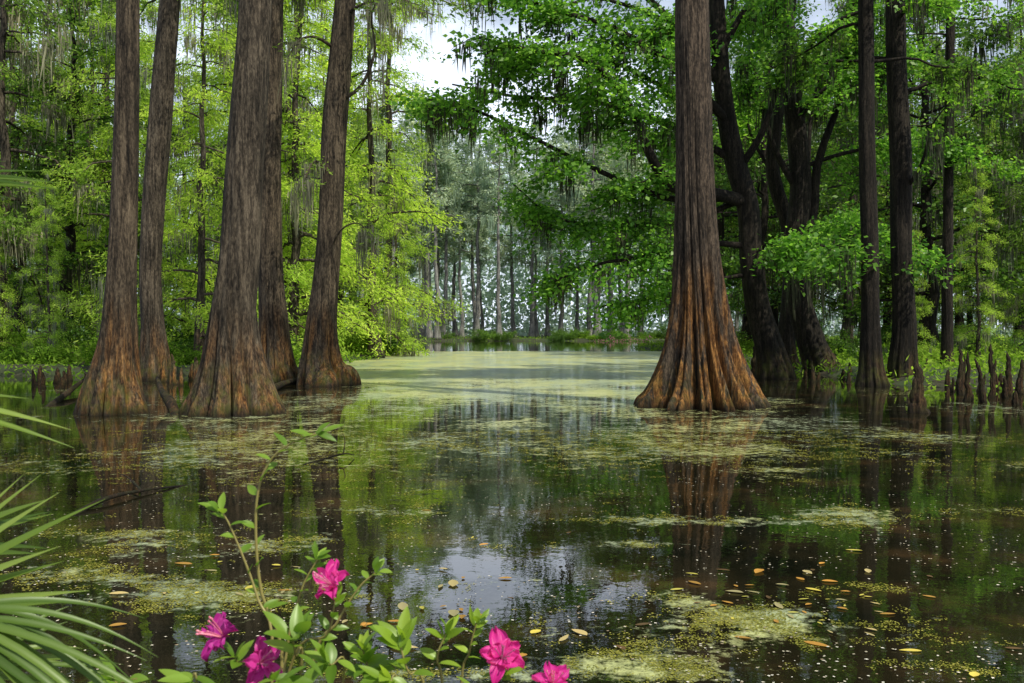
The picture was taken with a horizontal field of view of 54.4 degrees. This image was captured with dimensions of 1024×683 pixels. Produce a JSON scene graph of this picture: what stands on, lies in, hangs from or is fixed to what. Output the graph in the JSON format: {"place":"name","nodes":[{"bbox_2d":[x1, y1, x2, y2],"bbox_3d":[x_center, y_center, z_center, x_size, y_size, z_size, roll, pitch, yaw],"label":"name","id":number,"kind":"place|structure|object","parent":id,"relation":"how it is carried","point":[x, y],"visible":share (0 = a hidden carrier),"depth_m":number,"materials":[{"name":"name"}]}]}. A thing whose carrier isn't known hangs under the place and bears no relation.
{"place":"outdoors","nodes":[
{"label":"outdoors","id":0,"kind":"place"},
{"bbox_2d":[0,341,1023,682],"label":"water","id":1,"kind":"structure","parent":0,"point":[462,391],"depth_m":9.37,"materials":[{"name":"liquid"}]},
{"bbox_2d":[45,378,84,406],"bbox_3d":[-12.288,1.202,28.484,0.491,0.817,12.218,0,1,-14],"label":"fallen log","id":2,"kind":"object","parent":1,"relation":"on","point":[64,394],"visible":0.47,"depth_m":25.20,"materials":[{"name":"wood"}]},
{"bbox_2d":[73,0,148,415],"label":"cypress tree","id":3,"kind":"object","parent":1,"relation":"on","point":[112,384],"visible":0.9,"depth_m":20.90,"materials":[{"name":"brown plant"}]},
{"bbox_2d":[72,473,188,515],"bbox_3d":[-4.143,1.632,10.577,0.870,0.152,2.108,0,1,0],"label":"fallen branch","id":4,"kind":"object","parent":1,"relation":"on","point":[109,497],"visible":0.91,"depth_m":10.48,"materials":[{"name":"wood"}]},
{"bbox_2d":[156,376,178,414],"bbox_3d":[-7.610,1.346,22.010,0.282,0.994,3.621,0,1,-26],"label":"broken snag","id":5,"kind":"object","parent":1,"relation":"on","point":[170,403],"visible":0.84,"depth_m":21.69,"materials":[{"name":"brown plant"}]},
{"bbox_2d":[93,0,290,381],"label":"cypress tree","id":6,"kind":"object","parent":1,"relation":"in","point":[154,352],"visible":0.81,"depth_m":33.63,"materials":[{"name":"brown plant"}]},
{"bbox_2d":[178,0,285,417],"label":"cypress tree","id":7,"kind":"object","parent":1,"relation":"on","point":[233,378],"visible":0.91,"depth_m":20.60,"materials":[{"name":"brown plant"}]},
{"bbox_2d":[199,0,411,384],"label":"cypress tree","id":8,"kind":"object","parent":1,"relation":"in","point":[274,332],"visible":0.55,"depth_m":32.09,"materials":[{"name":"brown plant"}]},
{"bbox_2d":[272,0,488,386],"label":"cypress tree","id":9,"kind":"object","parent":1,"relation":"in","point":[322,363],"visible":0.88,"depth_m":31.06,"materials":[{"name":"brown plant"}]},
{"bbox_2d":[1,430,1023,682],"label":"duckweed","id":10,"kind":"object","parent":1,"relation":"on","point":[651,646],"visible":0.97,"depth_m":6.95,"materials":[{"name":"plant"}]},
{"bbox_2d":[8,443,1020,682],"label":"fallen leaves","id":11,"kind":"object","parent":1,"relation":"on","point":[576,591],"visible":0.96,"depth_m":6.41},
{"bbox_2d":[378,0,893,378],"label":"leafy tree","id":12,"kind":"object","parent":1,"relation":"on","point":[508,63],"visible":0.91,"depth_m":34.04,"materials":[{"name":"green plant"}]},
{"bbox_2d":[633,0,770,411],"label":"cypress tree","id":13,"kind":"object","parent":1,"relation":"on","point":[702,364],"visible":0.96,"depth_m":22.53,"materials":[{"name":"brown plant"}]},
{"bbox_2d":[907,361,930,413],"bbox_3d":[8.656,1.143,21.234,0.618,1.434,0.607,0,1,23],"label":"cypress knee","id":14,"kind":"object","parent":1,"relation":"on","point":[918,402],"visible":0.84,"depth_m":21.13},
{"bbox_2d":[955,347,964,394],"bbox_3d":[12.190,0.930,26.990,0.312,1.577,0.354,0,1,30],"label":"cypress knee","id":15,"kind":"object","parent":1,"relation":"on","point":[959,387],"visible":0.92,"depth_m":26.93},
{"bbox_2d":[962,351,972,400],"bbox_3d":[11.304,0.969,24.726,0.269,1.450,0.248,0,1,23],"label":"cypress knee","id":16,"kind":"object","parent":1,"relation":"on","point":[968,394],"visible":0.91,"depth_m":24.68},
{"bbox_2d":[974,358,986,402],"bbox_3d":[11.365,1.042,24.052,0.318,1.337,0.237,0,1,-26],"label":"cypress knee","id":17,"kind":"object","parent":1,"relation":"on","point":[982,397],"visible":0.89,"depth_m":24.05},
{"bbox_2d":[1005,353,1012,395],"bbox_3d":[13.215,0.993,26.515,0.372,1.428,0.344,0,1,24],"label":"cypress knee","id":18,"kind":"object","parent":1,"relation":"on","point":[1008,374],"visible":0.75,"depth_m":26.44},
{"bbox_2d":[0,330,1023,388],"bbox_3d":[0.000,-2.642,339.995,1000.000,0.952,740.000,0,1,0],"label":"ground","id":19,"kind":"structure","parent":0,"point":[938,383],"depth_m":38.78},
{"bbox_2d":[0,186,27,351],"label":"young cypress","id":20,"kind":"object","parent":19,"relation":"on","point":[7,261],"visible":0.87,"depth_m":46.01,"materials":[{"name":"green plant"}]},
{"bbox_2d":[0,161,63,198],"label":"palmetto","id":21,"kind":"object","parent":19,"relation":"on","point":[4,179],"visible":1,"depth_m":1.68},
{"bbox_2d":[0,318,79,354],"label":"shrub","id":22,"kind":"object","parent":19,"relation":"on","point":[20,337],"visible":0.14,"depth_m":46.52,"materials":[{"name":"green plant"}]},
{"bbox_2d":[0,339,81,363],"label":"shrub","id":23,"kind":"object","parent":19,"relation":"on","point":[40,351],"visible":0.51,"depth_m":42.02,"materials":[{"name":"green plant"}]},
{"bbox_2d":[14,168,82,357],"bbox_3d":[-19.986,-3.075,42.930,2.879,8.826,2.523,0,1,-16],"label":"young cypress","id":24,"kind":"object","parent":19,"relation":"on","point":[45,228],"visible":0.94,"depth_m":42.89,"materials":[{"name":"green plant"}]},
{"bbox_2d":[5,0,94,342],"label":"cypress tree","id":25,"kind":"object","parent":19,"relation":"on","point":[16,315],"visible":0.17,"depth_m":58.74,"materials":[{"name":"green plant"}]},
{"bbox_2d":[5,61,97,330],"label":"broadleaf tree","id":26,"kind":"object","parent":19,"relation":"on","point":[10,307],"visible":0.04,"depth_m":66.03,"materials":[{"name":"green plant"}]},
{"bbox_2d":[0,0,109,351],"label":"cypress tree","id":27,"kind":"object","parent":19,"relation":"on","point":[44,54],"visible":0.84,"depth_m":47.12,"materials":[{"name":"green plant"}]},
{"bbox_2d":[30,315,99,359],"bbox_3d":[-21.527,-0.008,49.154,4.271,3.262,5.034,0,1,-33],"label":"shrub","id":28,"kind":"object","parent":19,"relation":"on","point":[70,331],"visible":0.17,"depth_m":47.92,"materials":[{"name":"green plant"}]},
{"bbox_2d":[0,394,156,682],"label":"palmetto","id":29,"kind":"object","parent":19,"relation":"on","point":[18,652],"visible":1,"depth_m":1.18,"materials":[{"name":"plant"}]},
{"bbox_2d":[28,0,172,334],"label":"cypress tree","id":30,"kind":"object","parent":19,"relation":"on","point":[91,292],"visible":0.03,"depth_m":63.72,"materials":[{"name":"green plant"}]},
{"bbox_2d":[5,0,198,336],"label":"broadleaf tree","id":31,"kind":"object","parent":19,"relation":"on","point":[72,266],"visible":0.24,"depth_m":51.63,"materials":[{"name":"green plant"}]},
{"bbox_2d":[37,8,174,330],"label":"cypress tree","id":32,"kind":"object","parent":19,"relation":"on","point":[79,128],"visible":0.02,"depth_m":73.49,"materials":[{"name":"green plant"}]},
{"bbox_2d":[35,0,190,339],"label":"cypress tree","id":33,"kind":"object","parent":19,"relation":"on","point":[85,239],"visible":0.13,"depth_m":56.67,"materials":[{"name":"green plant"}]},
{"bbox_2d":[29,0,205,361],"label":"cypress tree","id":34,"kind":"object","parent":19,"relation":"on","point":[104,29],"visible":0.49,"depth_m":47.66,"materials":[{"name":"green plant"}]},
{"bbox_2d":[72,331,173,361],"bbox_3d":[-16.240,0.334,41.858,4.147,2.790,4.351,0,1,-24],"label":"shrub","id":35,"kind":"object","parent":19,"relation":"on","point":[92,343],"visible":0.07,"depth_m":40.86,"materials":[{"name":"green plant"}]},
{"bbox_2d":[77,2,194,330],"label":"cypress tree","id":36,"kind":"object","parent":19,"relation":"on","point":[152,38],"visible":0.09,"depth_m":69.36,"materials":[{"name":"green plant"}]},
{"bbox_2d":[169,343,201,364],"bbox_3d":[-13.003,0.732,41.886,3.100,1.490,3.465,1,1,41],"label":"shrub","id":37,"kind":"object","parent":19,"relation":"on","point":[191,355],"visible":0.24,"depth_m":41.18,"materials":[{"name":"green plant"}]},
{"bbox_2d":[162,64,213,334],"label":"cypress tree","id":38,"kind":"object","parent":19,"relation":"on","point":[185,152],"visible":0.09,"depth_m":83.63,"materials":[{"name":"green plant"}]},
{"bbox_2d":[162,83,223,328],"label":"cypress tree","id":39,"kind":"object","parent":19,"relation":"on","point":[177,287],"visible":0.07,"depth_m":80.78,"materials":[{"name":"green plant"}]},
{"bbox_2d":[137,0,302,354],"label":"cypress tree","id":40,"kind":"object","parent":19,"relation":"on","point":[203,268],"visible":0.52,"depth_m":42.83,"materials":[{"name":"green plant"}]},
{"bbox_2d":[166,11,315,329],"bbox_3d":[-15.830,-13.400,60.230,9.422,31.320,8.315,1,1,40],"label":"cypress tree","id":41,"kind":"object","parent":19,"relation":"on","point":[304,127],"visible":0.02,"depth_m":59.93,"materials":[{"name":"green plant"}]},
{"bbox_2d":[89,422,397,682],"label":"azalea shrub","id":42,"kind":"object","parent":19,"relation":"on","point":[259,662],"visible":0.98,"depth_m":1.38,"materials":[{"name":"green plant"}]},
{"bbox_2d":[174,22,317,333],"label":"cypress tree","id":43,"kind":"object","parent":19,"relation":"on","point":[222,202],"depth_m":67.58,"materials":[{"name":"green plant"}]},
{"bbox_2d":[164,0,350,358],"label":"cypress tree","id":44,"kind":"object","parent":19,"relation":"on","point":[222,144],"visible":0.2,"depth_m":48.65,"materials":[{"name":"green plant"}]},
{"bbox_2d":[165,2,353,354],"bbox_3d":[-14.319,-13.191,53.806,8.836,30.900,10.862,0,1,24],"label":"cypress tree","id":45,"kind":"object","parent":19,"relation":"on","point":[220,175],"visible":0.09,"depth_m":53.17,"materials":[{"name":"green plant"}]},
{"bbox_2d":[190,1,420,354],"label":"cypress tree","id":46,"kind":"object","parent":19,"relation":"on","point":[318,190],"visible":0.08,"depth_m":56.46,"materials":[{"name":"green plant"}]},
{"bbox_2d":[214,0,406,358],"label":"cypress tree","id":47,"kind":"object","parent":19,"relation":"on","point":[294,253],"visible":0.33,"depth_m":49.82,"materials":[{"name":"green plant"}]},
{"bbox_2d":[281,16,365,333],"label":"cypress tree","id":48,"kind":"object","parent":19,"relation":"on","point":[311,56],"visible":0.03,"depth_m":83.13,"materials":[{"name":"green plant"}]},
{"bbox_2d":[299,15,396,340],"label":"cypress tree","id":49,"kind":"object","parent":19,"relation":"on","point":[353,215],"visible":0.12,"depth_m":76.43,"materials":[{"name":"green plant"}]},
{"bbox_2d":[338,323,367,354],"bbox_3d":[-10.004,0.102,61.036,3.928,2.575,3.747,0,1,-7],"label":"shrub","id":50,"kind":"object","parent":19,"relation":"on","point":[362,341],"visible":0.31,"depth_m":60.27,"materials":[{"name":"green plant"}]},
{"bbox_2d":[313,100,406,339],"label":"cypress tree","id":51,"kind":"object","parent":19,"relation":"on","point":[363,182],"visible":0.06,"depth_m":86.76,"materials":[{"name":"green plant"}]},
{"bbox_2d":[283,0,464,357],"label":"cypress tree","id":52,"kind":"object","parent":19,"relation":"on","point":[384,134],"visible":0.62,"depth_m":59.80,"materials":[{"name":"green plant"}]},
{"bbox_2d":[345,323,406,355],"bbox_3d":[-9.114,0.029,64.779,4.363,2.994,4.244,0,1,24],"label":"shrub","id":53,"kind":"object","parent":19,"relation":"on","point":[393,343],"visible":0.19,"depth_m":64.43,"materials":[{"name":"green plant"}]},
{"bbox_2d":[315,0,469,355],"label":"cypress tree","id":54,"kind":"object","parent":19,"relation":"on","point":[395,72],"visible":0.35,"depth_m":71.68,"materials":[{"name":"green plant"}]},
{"bbox_2d":[358,98,432,285],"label":"cypress tree","id":55,"kind":"object","parent":19,"relation":"on","point":[380,147],"visible":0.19,"depth_m":141.08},
{"bbox_2d":[375,151,433,355],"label":"cypress tree","id":56,"kind":"object","parent":19,"relation":"on","point":[397,275],"visible":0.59,"depth_m":65.86,"materials":[{"name":"green plant"}]},
{"bbox_2d":[384,109,470,338],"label":"cypress tree","id":57,"kind":"object","parent":19,"relation":"on","point":[428,333],"visible":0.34,"depth_m":143.68,"materials":[{"name":"plant"}]},
{"bbox_2d":[398,143,461,337],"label":"cypress tree","id":58,"kind":"object","parent":19,"relation":"on","point":[421,330],"visible":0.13,"depth_m":151.50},
{"bbox_2d":[399,177,468,324],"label":"cypress tree","id":59,"kind":"object","parent":19,"relation":"on","point":[440,271],"visible":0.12,"depth_m":166.82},
{"bbox_2d":[393,124,475,339],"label":"cypress tree","id":60,"kind":"object","parent":19,"relation":"on","point":[454,199],"visible":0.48,"depth_m":141.53,"materials":[{"name":"plant"}]},
{"bbox_2d":[410,132,483,335],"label":"cypress tree","id":61,"kind":"object","parent":19,"relation":"on","point":[446,235],"visible":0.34,"depth_m":148.81,"materials":[{"name":"plant"}]},
{"bbox_2d":[343,606,568,682],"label":"azalea shrub","id":62,"kind":"object","parent":19,"relation":"on","point":[500,653],"visible":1,"depth_m":1.42,"materials":[{"name":"green plant"}]},
{"bbox_2d":[430,149,481,336],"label":"cypress tree","id":63,"kind":"object","parent":19,"relation":"on","point":[454,326],"visible":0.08,"depth_m":177.47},
{"bbox_2d":[438,165,488,337],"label":"cypress tree","id":64,"kind":"object","parent":19,"relation":"on","point":[459,256],"visible":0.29,"depth_m":158.38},
{"bbox_2d":[444,120,508,334],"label":"cypress tree","id":65,"kind":"object","parent":19,"relation":"on","point":[478,309],"visible":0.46,"depth_m":147.41,"materials":[{"name":"plant"}]},
{"bbox_2d":[450,138,505,336],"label":"cypress tree","id":66,"kind":"object","parent":19,"relation":"on","point":[472,269],"visible":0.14,"depth_m":161.70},
{"bbox_2d":[455,175,507,329],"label":"cypress tree","id":67,"kind":"object","parent":19,"relation":"on","point":[483,261],"visible":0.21,"depth_m":170.05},
{"bbox_2d":[471,127,538,334],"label":"cypress tree","id":68,"kind":"object","parent":19,"relation":"on","point":[486,197],"visible":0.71,"depth_m":142.00,"materials":[{"name":"plant"}]},
{"bbox_2d":[0,332,1023,389],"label":"undergrowth","id":69,"kind":"object","parent":19,"relation":"on","point":[1000,354],"visible":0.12,"depth_m":39.48,"materials":[{"name":"green plant"}]},
{"bbox_2d":[15,145,1012,335],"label":"distant woods","id":70,"kind":"object","parent":19,"relation":"on","point":[490,295],"visible":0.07,"depth_m":195.56,"materials":[{"name":"green plant"}]},
{"bbox_2d":[481,146,548,337],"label":"cypress tree","id":71,"kind":"object","parent":19,"relation":"on","point":[504,259],"visible":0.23,"depth_m":160.29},
{"bbox_2d":[496,114,564,337],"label":"cypress tree","id":72,"kind":"object","parent":19,"relation":"on","point":[532,333],"visible":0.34,"depth_m":156.26,"materials":[{"name":"plant"}]},
{"bbox_2d":[513,173,553,336],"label":"cypress tree","id":73,"kind":"object","parent":19,"relation":"on","point":[535,312],"visible":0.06,"depth_m":165.77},
{"bbox_2d":[517,155,571,336],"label":"cypress tree","id":74,"kind":"object","parent":19,"relation":"on","point":[547,326],"visible":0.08,"depth_m":179.59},
{"bbox_2d":[532,121,590,331],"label":"cypress tree","id":75,"kind":"object","parent":19,"relation":"on","point":[561,317],"visible":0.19,"depth_m":155.39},
{"bbox_2d":[551,187,596,330],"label":"cypress tree","id":76,"kind":"object","parent":19,"relation":"on","point":[577,313],"visible":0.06,"depth_m":178.31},
{"bbox_2d":[541,83,636,336],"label":"cypress tree","id":77,"kind":"object","parent":19,"relation":"on","point":[593,176],"visible":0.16,"depth_m":145.30,"materials":[{"name":"plant"}]},
{"bbox_2d":[560,129,624,335],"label":"cypress tree","id":78,"kind":"object","parent":19,"relation":"on","point":[588,319],"visible":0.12,"depth_m":157.86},
{"bbox_2d":[558,118,640,333],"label":"cypress tree","id":79,"kind":"object","parent":19,"relation":"on","point":[598,157],"visible":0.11,"depth_m":153.60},
{"bbox_2d":[584,119,663,338],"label":"cypress tree","id":80,"kind":"object","parent":19,"relation":"on","point":[624,163],"visible":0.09,"depth_m":143.57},
{"bbox_2d":[630,117,745,318],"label":"broadleaf tree","id":81,"kind":"object","parent":19,"relation":"on","point":[670,206],"visible":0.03,"depth_m":78.82,"materials":[{"name":"green plant"}]},
{"bbox_2d":[591,33,811,320],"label":"broadleaf tree","id":82,"kind":"object","parent":19,"relation":"on","point":[771,223],"visible":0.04,"depth_m":67.51,"materials":[{"name":"green plant"}]},
{"bbox_2d":[714,42,788,342],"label":"cypress tree","id":83,"kind":"object","parent":19,"relation":"on","point":[744,323],"depth_m":88.64,"materials":[{"name":"green plant"}]},
{"bbox_2d":[650,0,887,315],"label":"broadleaf tree","id":84,"kind":"object","parent":19,"relation":"on","point":[733,256],"visible":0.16,"depth_m":58.80,"materials":[{"name":"green plant"}]},
{"bbox_2d":[713,0,844,369],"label":"leafy tree","id":85,"kind":"object","parent":19,"relation":"on","point":[777,193],"visible":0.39,"depth_m":42.77,"materials":[{"name":"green plant"}]},
{"bbox_2d":[713,36,856,326],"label":"broadleaf tree","id":86,"kind":"object","parent":19,"relation":"on","point":[775,311],"visible":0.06,"depth_m":74.94,"materials":[{"name":"green plant"}]},
{"bbox_2d":[768,0,933,346],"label":"cypress tree","id":87,"kind":"object","parent":19,"relation":"on","point":[850,297],"visible":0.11,"depth_m":60.16,"materials":[{"name":"green plant"}]},
{"bbox_2d":[828,324,886,357],"bbox_3d":[17.460,0.215,51.046,2.821,2.276,3.187,0,1,-7],"label":"shrub","id":88,"kind":"object","parent":19,"relation":"on","point":[838,345],"visible":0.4,"depth_m":50.96,"materials":[{"name":"green plant"}]},
{"bbox_2d":[725,0,995,373],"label":"leafy tree","id":89,"kind":"object","parent":19,"relation":"on","point":[814,349],"visible":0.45,"depth_m":39.32,"materials":[{"name":"green plant"}]},
{"bbox_2d":[761,0,993,386],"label":"cypress tree","id":90,"kind":"object","parent":19,"relation":"on","point":[871,371],"visible":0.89,"depth_m":30.74,"materials":[{"name":"green plant"}]},
{"bbox_2d":[814,103,955,339],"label":"cypress tree","id":91,"kind":"object","parent":19,"relation":"on","point":[834,302],"visible":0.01,"depth_m":75.15,"materials":[{"name":"green plant"}]},
{"bbox_2d":[753,0,1023,378],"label":"cypress tree","id":92,"kind":"object","parent":19,"relation":"on","point":[904,341],"visible":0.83,"depth_m":32.66,"materials":[{"name":"green plant"}]},
{"bbox_2d":[759,0,1023,354],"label":"broadleaf tree","id":93,"kind":"object","parent":19,"relation":"on","point":[929,214],"visible":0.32,"depth_m":50.73,"materials":[{"name":"green plant"}]},
{"bbox_2d":[806,13,995,338],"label":"broadleaf tree","id":94,"kind":"object","parent":19,"relation":"on","point":[886,277],"visible":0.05,"depth_m":68.06,"materials":[{"name":"green plant"}]},
{"bbox_2d":[882,230,939,362],"bbox_3d":[17.661,-1.876,44.002,2.615,6.424,2.585,0,1,4],"label":"young cypress","id":95,"kind":"object","parent":19,"relation":"on","point":[929,350],"visible":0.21,"depth_m":43.84,"materials":[{"name":"green plant"}]},
{"bbox_2d":[857,101,975,316],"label":"broadleaf tree","id":96,"kind":"object","parent":19,"relation":"on","point":[912,122],"visible":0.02,"depth_m":81.60,"materials":[{"name":"green plant"}]},
{"bbox_2d":[824,0,1023,365],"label":"cypress tree","id":97,"kind":"object","parent":19,"relation":"on","point":[947,342],"visible":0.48,"depth_m":39.81,"materials":[{"name":"green plant"}]},
{"bbox_2d":[880,18,1019,329],"bbox_3d":[27.367,-9.527,62.125,9.222,21.536,8.890,0,1,-2],"label":"cypress tree","id":98,"kind":"object","parent":19,"relation":"on","point":[959,239],"visible":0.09,"depth_m":60.74,"materials":[{"name":"green plant"}]},
{"bbox_2d":[915,41,1003,328],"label":"cypress tree","id":99,"kind":"object","parent":19,"relation":"on","point":[959,318],"visible":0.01,"depth_m":85.23,"materials":[{"name":"green plant"}]},
{"bbox_2d":[936,59,1001,338],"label":"cypress tree","id":100,"kind":"object","parent":19,"relation":"on","point":[967,315],"visible":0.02,"depth_m":91.28,"materials":[{"name":"green plant"}]},
{"bbox_2d":[923,18,1023,337],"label":"broadleaf tree","id":101,"kind":"object","parent":19,"relation":"on","point":[1020,47],"visible":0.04,"depth_m":73.68,"materials":[{"name":"green plant"}]},
{"bbox_2d":[935,58,1023,328],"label":"broadleaf tree","id":102,"kind":"object","parent":19,"relation":"on","point":[994,197],"visible":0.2,"depth_m":62.55,"materials":[{"name":"green plant"}]},
{"bbox_2d":[953,145,1016,358],"bbox_3d":[21.998,-3.962,46.927,3.386,10.592,3.042,0,1,18],"label":"young cypress","id":103,"kind":"object","parent":19,"relation":"on","point":[990,289],"visible":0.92,"depth_m":46.92,"materials":[{"name":"green plant"}]},
{"bbox_2d":[953,48,1023,339],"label":"broadleaf tree","id":104,"kind":"object","parent":19,"relation":"on","point":[1007,61],"visible":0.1,"depth_m":68.30,"materials":[{"name":"green plant"}]},
{"bbox_2d":[955,8,1023,338],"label":"cypress tree","id":105,"kind":"object","parent":19,"relation":"on","point":[1014,46],"visible":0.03,"depth_m":77.55,"materials":[{"name":"green plant"}]},
{"bbox_2d":[978,0,1023,314],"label":"cypress tree","id":106,"kind":"object","parent":19,"relation":"on","point":[1010,204],"visible":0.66,"depth_m":48.84,"materials":[{"name":"green plant"}]},
{"bbox_2d":[994,163,1023,357],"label":"young cypress","id":107,"kind":"object","parent":19,"relation":"on","point":[1015,303],"visible":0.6,"depth_m":50.52,"materials":[{"name":"green plant"}]},
{"bbox_2d":[0,0,1023,329],"label":"sky","id":108,"kind":"structure","parent":0,"point":[445,73],"materials":[{"name":"white"}]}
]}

